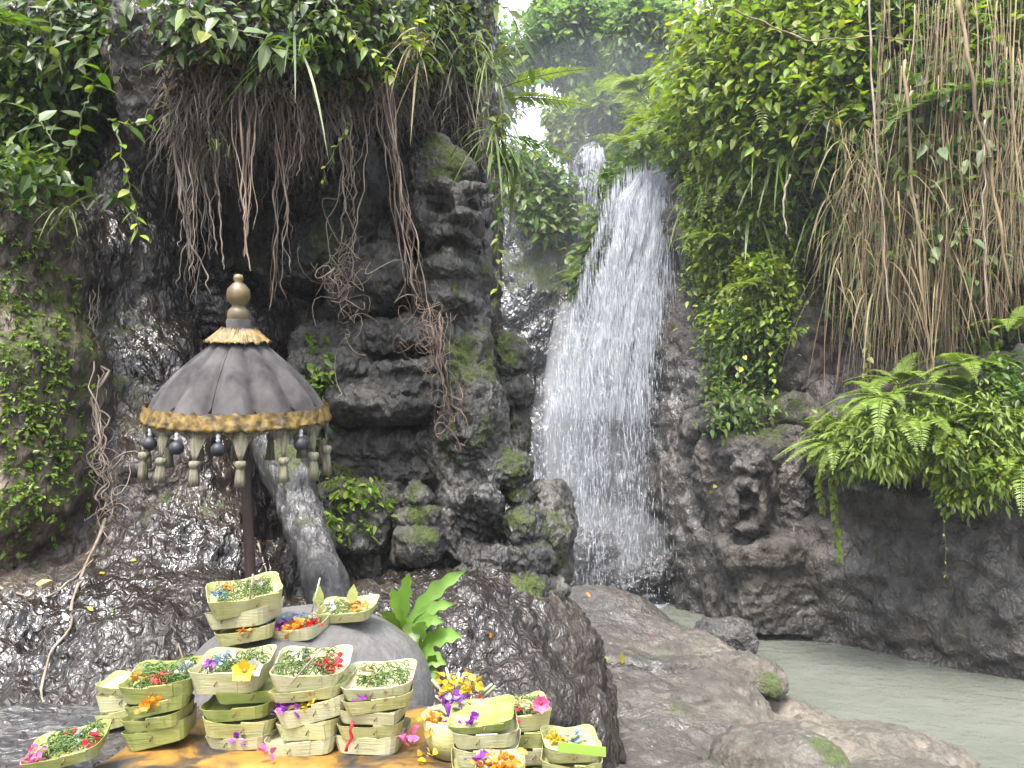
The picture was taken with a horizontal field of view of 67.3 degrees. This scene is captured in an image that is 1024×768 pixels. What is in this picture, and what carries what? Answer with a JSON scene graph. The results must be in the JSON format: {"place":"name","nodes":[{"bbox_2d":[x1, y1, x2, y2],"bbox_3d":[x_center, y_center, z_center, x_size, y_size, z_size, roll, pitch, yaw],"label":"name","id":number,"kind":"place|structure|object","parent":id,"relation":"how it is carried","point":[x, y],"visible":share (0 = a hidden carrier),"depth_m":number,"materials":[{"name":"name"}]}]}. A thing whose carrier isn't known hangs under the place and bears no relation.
{"place":"outdoors","nodes":[
{"label":"outdoors","id":0,"kind":"place"},
{"bbox_2d":[497,126,689,587],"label":"fall cliff","id":1,"kind":"structure","parent":0,"point":[534,316],"depth_m":11.64,"materials":[{"name":"stone"}]},
{"bbox_2d":[500,102,696,312],"bbox_3d":[1.644,-2.948,11.963,3.686,3.842,2.970,-3,-5,38],"label":"foliage","id":2,"kind":"object","parent":1,"relation":"on","point":[622,161],"visible":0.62,"depth_m":11.81,"materials":[{"name":"green plant"}]},
{"bbox_2d":[572,526,625,586],"bbox_3d":[1.026,2.230,9.796,0.847,0.853,0.706,0,-4,0],"label":"rock","id":3,"kind":"object","parent":1,"relation":"on","point":[582,562],"visible":0.59,"depth_m":9.57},
{"bbox_2d":[533,144,680,607],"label":"waterfall","id":4,"kind":"structure","parent":1,"relation":"attached to","point":[637,221],"depth_m":10.20,"materials":[{"name":"grey liquid"}]},
{"bbox_2d":[591,65,679,95],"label":"fern","id":5,"kind":"object","parent":1,"relation":"on","point":[633,81],"visible":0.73,"depth_m":12.71,"materials":[{"name":"green plant"}]},
{"bbox_2d":[498,0,712,182],"label":"sky","id":6,"kind":"structure","parent":0,"point":[524,129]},
{"bbox_2d":[643,1,1023,679],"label":"gorge bank","id":7,"kind":"structure","parent":0,"point":[887,587],"depth_m":7.57,"materials":[{"name":"stone"}]},
{"bbox_2d":[612,552,676,595],"bbox_3d":[1.661,2.345,9.465,0.899,0.590,0.510,0,-4,0],"label":"rock","id":8,"kind":"object","parent":7,"relation":"on","point":[663,576],"visible":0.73,"depth_m":9.30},
{"bbox_2d":[713,310,755,386],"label":"bank shrub","id":9,"kind":"object","parent":7,"relation":"on","point":[725,352],"visible":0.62,"depth_m":8.91,"materials":[{"name":"green plant"}]},
{"bbox_2d":[664,90,823,364],"bbox_3d":[3.012,-2.002,9.496,2.124,3.742,2.422,0,-4,0],"label":"bank creeper","id":10,"kind":"object","parent":7,"relation":"on","point":[719,169],"visible":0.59,"depth_m":9.20,"materials":[{"name":"green plant"}]},
{"bbox_2d":[673,151,818,446],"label":"bank undergrowth","id":11,"kind":"object","parent":7,"relation":"on","point":[753,369],"visible":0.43,"depth_m":8.90,"materials":[{"name":"green plant"}]},
{"bbox_2d":[728,246,801,306],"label":"bank shrub","id":12,"kind":"object","parent":7,"relation":"on","point":[757,266],"visible":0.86,"depth_m":8.75,"materials":[{"name":"green plant"}]},
{"bbox_2d":[635,0,1023,203],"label":"bank canopy","id":13,"kind":"object","parent":7,"relation":"on","point":[697,41],"visible":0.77,"depth_m":8.48,"materials":[{"name":"green plant"}]},
{"bbox_2d":[800,408,896,482],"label":"fern thicket","id":14,"kind":"object","parent":7,"relation":"on","point":[853,459],"visible":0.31,"depth_m":6.40,"materials":[{"name":"green plant"}]},
{"bbox_2d":[722,0,1023,221],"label":"bank canopy","id":15,"kind":"object","parent":7,"relation":"on","point":[987,63],"visible":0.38,"depth_m":7.40,"materials":[{"name":"green plant"}]},
{"bbox_2d":[797,381,976,442],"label":"fern","id":16,"kind":"object","parent":7,"relation":"on","point":[878,399],"visible":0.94,"depth_m":6.28,"materials":[{"name":"green plant"}]},
{"bbox_2d":[844,0,943,49],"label":"bank shrub","id":17,"kind":"object","parent":7,"relation":"on","point":[876,5],"visible":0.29,"depth_m":7.79,"materials":[{"name":"green plant"}]},
{"bbox_2d":[781,93,1023,376],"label":"dry grass curtain","id":18,"kind":"object","parent":7,"relation":"on","point":[867,242],"visible":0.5,"depth_m":7.01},
{"bbox_2d":[843,352,964,408],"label":"fern","id":19,"kind":"object","parent":7,"relation":"on","point":[901,373],"visible":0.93,"depth_m":6.86,"materials":[{"name":"green plant"}]},
{"bbox_2d":[818,384,990,489],"bbox_3d":[3.217,0.452,6.370,1.350,0.907,1.014,0,-4,0],"label":"fern thicket","id":20,"kind":"object","parent":7,"relation":"on","point":[908,458],"visible":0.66,"depth_m":6.15,"materials":[{"name":"green plant"}]},
{"bbox_2d":[816,397,998,460],"bbox_3d":[3.157,0.358,6.259,1.275,0.552,1.082,0,-4,0],"label":"fern","id":21,"kind":"object","parent":7,"relation":"on","point":[915,423],"visible":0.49,"depth_m":6.05,"materials":[{"name":"green plant"}]},
{"bbox_2d":[806,26,1023,380],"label":"vine leaves","id":22,"kind":"object","parent":7,"relation":"on","point":[985,348],"visible":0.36,"depth_m":7.27,"materials":[{"name":"plant"}]},
{"bbox_2d":[902,59,931,395],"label":"hanging vine","id":23,"kind":"object","parent":7,"relation":"hanging from","point":[907,96],"visible":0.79,"depth_m":6.85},
{"bbox_2d":[824,0,1023,404],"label":"dry vine curtain","id":24,"kind":"object","parent":7,"relation":"hanging from","point":[1015,136],"visible":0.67,"depth_m":6.95,"materials":[{"name":"plant"}]},
{"bbox_2d":[857,66,1023,353],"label":"vine leaves","id":25,"kind":"object","parent":7,"relation":"on","point":[922,149],"visible":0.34,"depth_m":6.88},
{"bbox_2d":[905,353,1023,390],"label":"fern","id":26,"kind":"object","parent":7,"relation":"on","point":[962,360],"visible":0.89,"depth_m":6.38,"materials":[{"name":"green plant"}]},
{"bbox_2d":[914,376,1023,517],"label":"fern thicket","id":27,"kind":"object","parent":7,"relation":"on","point":[997,418],"visible":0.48,"depth_m":5.98,"materials":[{"name":"green plant"}]},
{"bbox_2d":[917,367,1022,414],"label":"fern","id":28,"kind":"object","parent":7,"relation":"on","point":[957,376],"visible":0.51,"depth_m":6.44,"materials":[{"name":"green plant"}]},
{"bbox_2d":[925,421,1023,528],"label":"bank shrub","id":29,"kind":"object","parent":7,"relation":"on","point":[962,503],"visible":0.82,"depth_m":6.00,"materials":[{"name":"green plant"}]},
{"bbox_2d":[955,0,1012,299],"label":"hanging vine","id":30,"kind":"object","parent":7,"relation":"hanging from","point":[967,58],"visible":1,"depth_m":6.48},
{"bbox_2d":[963,345,1023,437],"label":"bank shrub","id":31,"kind":"object","parent":7,"relation":"on","point":[1012,382],"visible":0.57,"depth_m":6.14,"materials":[{"name":"green plant"}]},
{"bbox_2d":[645,593,1023,767],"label":"stream","id":32,"kind":"structure","parent":0,"point":[978,717],"depth_m":6.12,"materials":[{"name":"liquid"}]},
{"bbox_2d":[690,424,829,636],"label":"carved block","id":33,"kind":"structure","parent":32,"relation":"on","point":[756,503],"depth_m":7.96,"materials":[{"name":"stone"}]},
{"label":"hillside","id":34,"kind":"structure","parent":0,"visible":0},
{"bbox_2d":[498,2,544,132],"bbox_3d":[-1.104,-8.382,26.661,4.294,11.559,3.772,-3,-5,31],"label":"forest tree","id":35,"kind":"object","parent":34,"relation":"on","point":[523,69],"visible":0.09,"depth_m":26.57,"materials":[{"name":"green plant"}]},
{"bbox_2d":[538,91,587,174],"bbox_3d":[1.617,-5.672,23.588,1.745,6.718,1.581,0,-4,0],"label":"forest tree","id":36,"kind":"object","parent":34,"relation":"on","point":[567,129],"visible":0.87,"depth_m":23.34,"materials":[{"name":"green plant"}]},
{"bbox_2d":[508,0,621,167],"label":"forest tree","id":37,"kind":"object","parent":34,"relation":"on","point":[559,33],"visible":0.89,"depth_m":26.42,"materials":[{"name":"green plant"}]},
{"bbox_2d":[566,78,643,159],"bbox_3d":[2.959,-5.322,21.345,2.584,6.385,2.798,-1,-4,18],"label":"forest tree","id":38,"kind":"object","parent":34,"relation":"on","point":[596,121],"visible":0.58,"depth_m":20.85,"materials":[{"name":"green plant"}]},
{"bbox_2d":[594,0,704,95],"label":"forest tree","id":39,"kind":"object","parent":34,"relation":"on","point":[630,24],"visible":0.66,"depth_m":25.37,"materials":[{"name":"green plant"}]},
{"label":"ground","id":40,"kind":"structure","parent":0,"visible":0},
{"bbox_2d":[0,702,427,767],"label":"altar stone","id":41,"kind":"object","parent":40,"relation":"on","point":[24,727],"visible":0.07,"depth_m":1.42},
{"bbox_2d":[14,719,110,767],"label":"offering tray","id":42,"kind":"object","parent":41,"relation":"on","point":[61,748],"visible":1,"depth_m":1.17,"materials":[{"name":"green plant"}]},
{"bbox_2d":[92,707,451,767],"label":"altar cloth","id":43,"kind":"object","parent":41,"relation":"on","point":[192,749],"visible":0.34,"depth_m":1.23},
{"bbox_2d":[121,702,196,751],"bbox_3d":[-0.597,0.583,1.305,0.104,0.053,0.094,0,-4,-6],"label":"offering tray","id":44,"kind":"object","parent":43,"relation":"on","point":[144,740],"visible":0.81,"depth_m":1.27,"materials":[{"name":"green plant"}]},
{"bbox_2d":[121,694,194,732],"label":"offering tray","id":45,"kind":"object","parent":44,"relation":"on","point":[164,720],"visible":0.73,"depth_m":1.26,"materials":[{"name":"green plant"}]},
{"bbox_2d":[124,692,192,718],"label":"offering tray","id":46,"kind":"object","parent":45,"relation":"on","point":[133,711],"visible":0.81,"depth_m":1.27,"materials":[{"name":"green plant"}]},
{"bbox_2d":[118,655,206,703],"bbox_3d":[-0.597,0.506,1.318,0.125,0.058,0.106,0,-4,0],"label":"offering tray","id":47,"kind":"object","parent":46,"relation":"on","point":[165,680],"visible":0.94,"depth_m":1.29,"materials":[{"name":"green plant"}]},
{"bbox_2d":[205,717,278,749],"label":"offering tray","id":48,"kind":"object","parent":43,"relation":"on","point":[242,743],"visible":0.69,"depth_m":1.27,"materials":[{"name":"beige plant"}]},
{"bbox_2d":[202,706,276,738],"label":"offering tray","id":49,"kind":"object","parent":48,"relation":"on","point":[251,728],"visible":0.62,"depth_m":1.27,"materials":[{"name":"yellow plant"}]},
{"bbox_2d":[199,695,275,722],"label":"offering tray","id":50,"kind":"object","parent":49,"relation":"on","point":[213,709],"visible":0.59,"depth_m":1.28,"materials":[{"name":"green plant"}]},
{"bbox_2d":[216,676,278,704],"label":"offering tray","id":51,"kind":"object","parent":50,"relation":"on","point":[261,695],"visible":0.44,"depth_m":1.28,"materials":[{"name":"green plant"}]},
{"bbox_2d":[188,644,276,694],"bbox_3d":[-0.480,0.491,1.325,0.127,0.063,0.110,0,-4,0],"label":"offering tray","id":52,"kind":"object","parent":51,"relation":"on","point":[214,676],"visible":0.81,"depth_m":1.30,"materials":[{"name":"beige plant"}]},
{"bbox_2d":[264,722,337,756],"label":"offering tray","id":53,"kind":"object","parent":43,"relation":"on","point":[305,748],"visible":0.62,"depth_m":1.24,"materials":[{"name":"beige plant"}]},
{"bbox_2d":[276,716,342,740],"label":"offering tray","id":54,"kind":"object","parent":53,"relation":"on","point":[324,729],"visible":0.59,"depth_m":1.25,"materials":[{"name":"yellow plant"}]},
{"bbox_2d":[273,691,345,728],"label":"offering tray","id":55,"kind":"object","parent":54,"relation":"on","point":[294,715],"visible":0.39,"depth_m":1.25,"materials":[{"name":"beige plant"}]},
{"bbox_2d":[268,667,356,702],"bbox_3d":[-0.336,0.510,1.302,0.126,0.037,0.112,-1,-4,7],"label":"offering tray","id":56,"kind":"object","parent":55,"relation":"on","point":[320,694],"visible":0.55,"depth_m":1.25,"materials":[{"name":"yellow plant"}]},
{"bbox_2d":[269,644,352,692],"bbox_3d":[-0.339,0.482,1.302,0.130,0.056,0.112,0,-4,0],"label":"offering tray","id":57,"kind":"object","parent":56,"relation":"on","point":[327,667],"visible":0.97,"depth_m":1.29,"materials":[{"name":"beige plant"}]},
{"bbox_2d":[334,717,418,755],"bbox_3d":[-0.221,0.587,1.292,0.138,0.041,0.101,-1,-4,9],"label":"offering tray","id":58,"kind":"object","parent":43,"relation":"on","point":[378,746],"visible":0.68,"depth_m":1.25,"materials":[{"name":"beige plant"}]},
{"bbox_2d":[337,714,404,739],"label":"offering tray","id":59,"kind":"object","parent":58,"relation":"on","point":[372,731],"visible":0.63,"depth_m":1.25,"materials":[{"name":"yellow plant"}]},
{"bbox_2d":[339,697,411,724],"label":"offering tray","id":60,"kind":"object","parent":59,"relation":"on","point":[391,717],"visible":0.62,"depth_m":1.25,"materials":[{"name":"beige plant"}]},
{"bbox_2d":[341,681,412,714],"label":"offering tray","id":61,"kind":"object","parent":60,"relation":"on","point":[353,707],"visible":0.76,"depth_m":1.24,"materials":[{"name":"yellow plant"}]},
{"bbox_2d":[340,658,416,700],"bbox_3d":[-0.224,0.499,1.299,0.120,0.047,0.104,0,-4,0],"label":"offering tray","id":62,"kind":"object","parent":61,"relation":"on","point":[371,680],"visible":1,"depth_m":1.29,"materials":[{"name":"beige plant"}]},
{"bbox_2d":[416,667,495,760],"bbox_3d":[-0.087,0.528,1.247,0.122,0.135,0.110,-1,-4,19],"label":"flower basket","id":63,"kind":"object","parent":43,"relation":"on","point":[438,732],"visible":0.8,"depth_m":1.23,"materials":[{"name":"yellow plant"}]},
{"bbox_2d":[192,604,433,706],"bbox_3d":[-0.460,0.698,1.732,0.569,0.382,0.543,0,-4,0],"label":"boulder","id":64,"kind":"object","parent":41,"relation":"on","point":[373,637],"visible":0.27,"depth_m":1.65,"materials":[{"name":"stone"}]},
{"bbox_2d":[214,617,275,646],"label":"offering tray","id":65,"kind":"object","parent":64,"relation":"on","point":[231,636],"visible":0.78,"depth_m":1.56,"materials":[{"name":"yellow plant"}]},
{"bbox_2d":[205,596,283,629],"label":"offering tray","id":66,"kind":"object","parent":65,"relation":"on","point":[258,616],"visible":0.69,"depth_m":1.56,"materials":[{"name":"beige plant"}]},
{"bbox_2d":[206,571,282,619],"bbox_3d":[-0.559,0.441,1.606,0.148,0.073,0.128,2,-5,-23],"label":"offering tray","id":67,"kind":"object","parent":66,"relation":"on","point":[227,599],"visible":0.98,"depth_m":1.59,"materials":[{"name":"yellow plant"}]},
{"bbox_2d":[271,612,329,640],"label":"offering tray","id":68,"kind":"object","parent":64,"relation":"on","point":[314,626],"visible":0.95,"depth_m":1.60,"materials":[{"name":"beige plant"}]},
{"bbox_2d":[314,594,378,623],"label":"offering tray","id":69,"kind":"object","parent":64,"relation":"on","point":[339,609],"visible":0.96,"depth_m":1.69,"materials":[{"name":"yellow plant"}]},
{"bbox_2d":[380,570,465,687],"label":"leafy herb","id":70,"kind":"object","parent":41,"relation":"on","point":[418,621],"visible":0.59,"depth_m":1.85,"materials":[{"name":"green plant"}]},
{"bbox_2d":[451,747,461,767],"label":"offering tray","id":71,"kind":"object","parent":41,"relation":"on","point":[454,761],"visible":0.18,"depth_m":1.18,"materials":[{"name":"yellow plant"}]},
{"bbox_2d":[453,728,520,767],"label":"offering tray","id":72,"kind":"object","parent":71,"relation":"on","point":[462,755],"visible":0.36,"depth_m":1.13,"materials":[{"name":"beige plant"}]},
{"bbox_2d":[451,709,518,749],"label":"offering tray","id":73,"kind":"object","parent":72,"relation":"on","point":[506,738],"visible":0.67,"depth_m":1.14,"materials":[{"name":"beige plant"}]},
{"bbox_2d":[447,694,513,734],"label":"offering tray","id":74,"kind":"object","parent":73,"relation":"on","point":[487,715],"visible":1,"depth_m":1.18,"materials":[{"name":"green plant"}]},
{"bbox_2d":[464,746,527,767],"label":"offering tray","id":75,"kind":"object","parent":71,"relation":"on","point":[493,758],"visible":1,"depth_m":1.08,"materials":[{"name":"orange plant"}]},
{"bbox_2d":[525,765,541,767],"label":"offering tray","id":76,"kind":"object","parent":41,"relation":"on","point":[534,766],"visible":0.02,"depth_m":1.25,"materials":[{"name":"green plant"}]},
{"bbox_2d":[525,748,546,765],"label":"offering tray","id":77,"kind":"object","parent":76,"relation":"on","point":[533,756],"visible":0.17,"depth_m":1.22,"materials":[{"name":"beige plant"}]},
{"bbox_2d":[518,728,547,748],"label":"offering tray","id":78,"kind":"object","parent":77,"relation":"on","point":[530,740],"visible":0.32,"depth_m":1.22,"materials":[{"name":"green plant"}]},
{"bbox_2d":[514,691,551,732],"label":"offering tray","id":79,"kind":"object","parent":78,"relation":"on","point":[530,718],"visible":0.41,"depth_m":1.24,"materials":[{"name":"yellow plant"}]},
{"bbox_2d":[541,740,602,767],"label":"offering tray","id":80,"kind":"object","parent":41,"relation":"on","point":[547,763],"visible":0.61,"depth_m":1.19,"materials":[{"name":"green plant"}]},
{"bbox_2d":[540,724,600,763],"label":"offering tray","id":81,"kind":"object","parent":80,"relation":"on","point":[585,734],"visible":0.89,"depth_m":1.21,"materials":[{"name":"yellow plant"}]},
{"bbox_2d":[0,0,626,767],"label":"carved cliff","id":82,"kind":"structure","parent":40,"relation":"on","point":[180,540],"depth_m":3.34,"materials":[{"name":"stone"}]},
{"bbox_2d":[0,227,83,534],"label":"boulder moss","id":83,"kind":"object","parent":82,"relation":"attached to","point":[38,497],"visible":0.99,"depth_m":3.01,"materials":[{"name":"green plant"}]},
{"bbox_2d":[0,198,95,564],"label":"creeper","id":84,"kind":"object","parent":82,"relation":"attached to","point":[26,434],"visible":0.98,"depth_m":3.06,"materials":[{"name":"green plant"}]},
{"bbox_2d":[0,0,137,218],"bbox_3d":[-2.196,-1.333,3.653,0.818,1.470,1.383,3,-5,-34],"label":"undergrowth","id":85,"kind":"object","parent":82,"relation":"on","point":[84,14],"visible":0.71,"depth_m":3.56,"materials":[{"name":"green plant"}]},
{"bbox_2d":[80,361,139,539],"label":"hanging roots","id":86,"kind":"object","parent":82,"relation":"hanging from","point":[95,409],"visible":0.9,"depth_m":3.20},
{"bbox_2d":[171,128,210,304],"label":"hanging roots","id":87,"kind":"object","parent":82,"relation":"hanging from","point":[180,203],"visible":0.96,"depth_m":3.47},
{"bbox_2d":[137,274,332,577],"bbox_3d":[-0.891,0.407,2.477,0.593,1.512,0.589,0,-4,0],"label":"ceremonial umbrella","id":88,"kind":"object","parent":82,"relation":"on","point":[237,381],"visible":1,"depth_m":2.33,"materials":[{"name":"grey fabric"}]},
{"bbox_2d":[231,85,257,270],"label":"hanging roots","id":89,"kind":"object","parent":82,"relation":"hanging from","point":[246,215],"visible":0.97,"depth_m":3.28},
{"bbox_2d":[204,4,297,76],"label":"leafy plant","id":90,"kind":"object","parent":82,"relation":"on","point":[264,53],"visible":0.98,"depth_m":3.05,"materials":[{"name":"green plant"}]},
{"bbox_2d":[268,103,292,310],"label":"hanging roots","id":91,"kind":"object","parent":82,"relation":"hanging from","point":[285,191],"visible":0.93,"depth_m":3.48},
{"bbox_2d":[217,24,348,169],"bbox_3d":[-0.902,-1.132,3.042,0.408,0.667,0.424,-2,-5,22],"label":"grass tuft","id":92,"kind":"object","parent":82,"relation":"on","point":[301,56],"visible":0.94,"depth_m":3.09,"materials":[{"name":"green plant"}]},
{"bbox_2d":[250,431,350,604],"bbox_3d":[-0.920,0.506,3.272,0.970,1.067,0.266,-4,-6,44],"label":"leaning log","id":93,"kind":"object","parent":82,"relation":"on","point":[303,519],"visible":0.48,"depth_m":3.16,"materials":[{"name":"wood"}]},
{"bbox_2d":[133,63,493,243],"bbox_3d":[-0.930,-1.280,4.068,1.680,1.223,1.710,0,-4,0],"label":"rootlet mat","id":94,"kind":"object","parent":82,"relation":"attached to","point":[188,108],"visible":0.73,"depth_m":3.54,"materials":[{"name":"plant"}]},
{"bbox_2d":[128,0,504,99],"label":"overhang plants","id":95,"kind":"object","parent":82,"relation":"attached to","point":[180,42],"visible":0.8,"depth_m":3.31,"materials":[{"name":"green plant"}]},
{"bbox_2d":[152,32,484,183],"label":"overhang litter","id":96,"kind":"object","parent":82,"relation":"on","point":[341,92],"visible":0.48,"depth_m":3.50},
{"bbox_2d":[297,76,404,395],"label":"hanging roots","id":97,"kind":"object","parent":82,"relation":"hanging from","point":[354,229],"visible":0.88,"depth_m":3.66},
{"bbox_2d":[287,0,502,101],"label":"overhang plants","id":98,"kind":"object","parent":82,"relation":"attached to","point":[397,32],"visible":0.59,"depth_m":3.54,"materials":[{"name":"green plant"}]},
{"bbox_2d":[374,71,456,376],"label":"hanging roots","id":99,"kind":"object","parent":82,"relation":"hanging from","point":[388,118],"visible":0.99,"depth_m":3.60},
{"bbox_2d":[279,130,578,600],"bbox_3d":[-0.478,-0.099,4.287,1.710,2.893,1.270,0,-4,0],"label":"stone carving","id":100,"kind":"object","parent":82,"relation":"on","point":[449,509],"visible":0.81,"depth_m":3.94},
{"bbox_2d":[301,332,397,545],"bbox_3d":[-0.882,0.256,3.903,0.483,1.064,1.428,2,-5,-29],"label":"ledge moss","id":101,"kind":"object","parent":100,"relation":"on","point":[310,340],"visible":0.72,"depth_m":3.71,"materials":[{"name":"green plant"}]},
{"bbox_2d":[425,313,485,451],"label":"hanging roots","id":102,"kind":"object","parent":100,"relation":"hanging from","point":[439,345],"visible":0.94,"depth_m":3.73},
{"bbox_2d":[440,103,558,234],"bbox_3d":[-0.063,-1.011,3.849,0.647,0.756,0.803,0,-4,0],"label":"grass tuft","id":103,"kind":"object","parent":100,"relation":"attached to","point":[493,132],"visible":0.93,"depth_m":3.78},
{"bbox_2d":[435,29,564,159],"bbox_3d":[-0.126,-1.388,3.901,0.748,0.925,0.566,-2,-4,21],"label":"grass tuft","id":104,"kind":"object","parent":82,"relation":"attached to","point":[493,63],"visible":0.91,"depth_m":3.97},
{"bbox_2d":[568,584,980,767],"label":"rock shelf","id":105,"kind":"object","parent":40,"relation":"on","point":[682,703],"visible":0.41,"depth_m":4.94,"materials":[{"name":"stone"}]},
{"bbox_2d":[694,616,759,653],"bbox_3d":[1.972,2.326,7.146,0.553,0.328,0.542,0,-4,0],"label":"rock","id":106,"kind":"object","parent":105,"relation":"on","point":[736,633],"visible":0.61,"depth_m":6.96,"materials":[{"name":"stone"}]},
{"bbox_2d":[700,649,788,701],"bbox_3d":[1.646,2.153,5.676,0.756,0.361,0.757,0,-4,0],"label":"rock","id":107,"kind":"object","parent":105,"relation":"on","point":[768,678],"visible":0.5,"depth_m":5.45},
{"bbox_2d":[709,720,853,767],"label":"rock","id":108,"kind":"object","parent":105,"relation":"on","point":[781,744],"visible":0.98,"depth_m":3.74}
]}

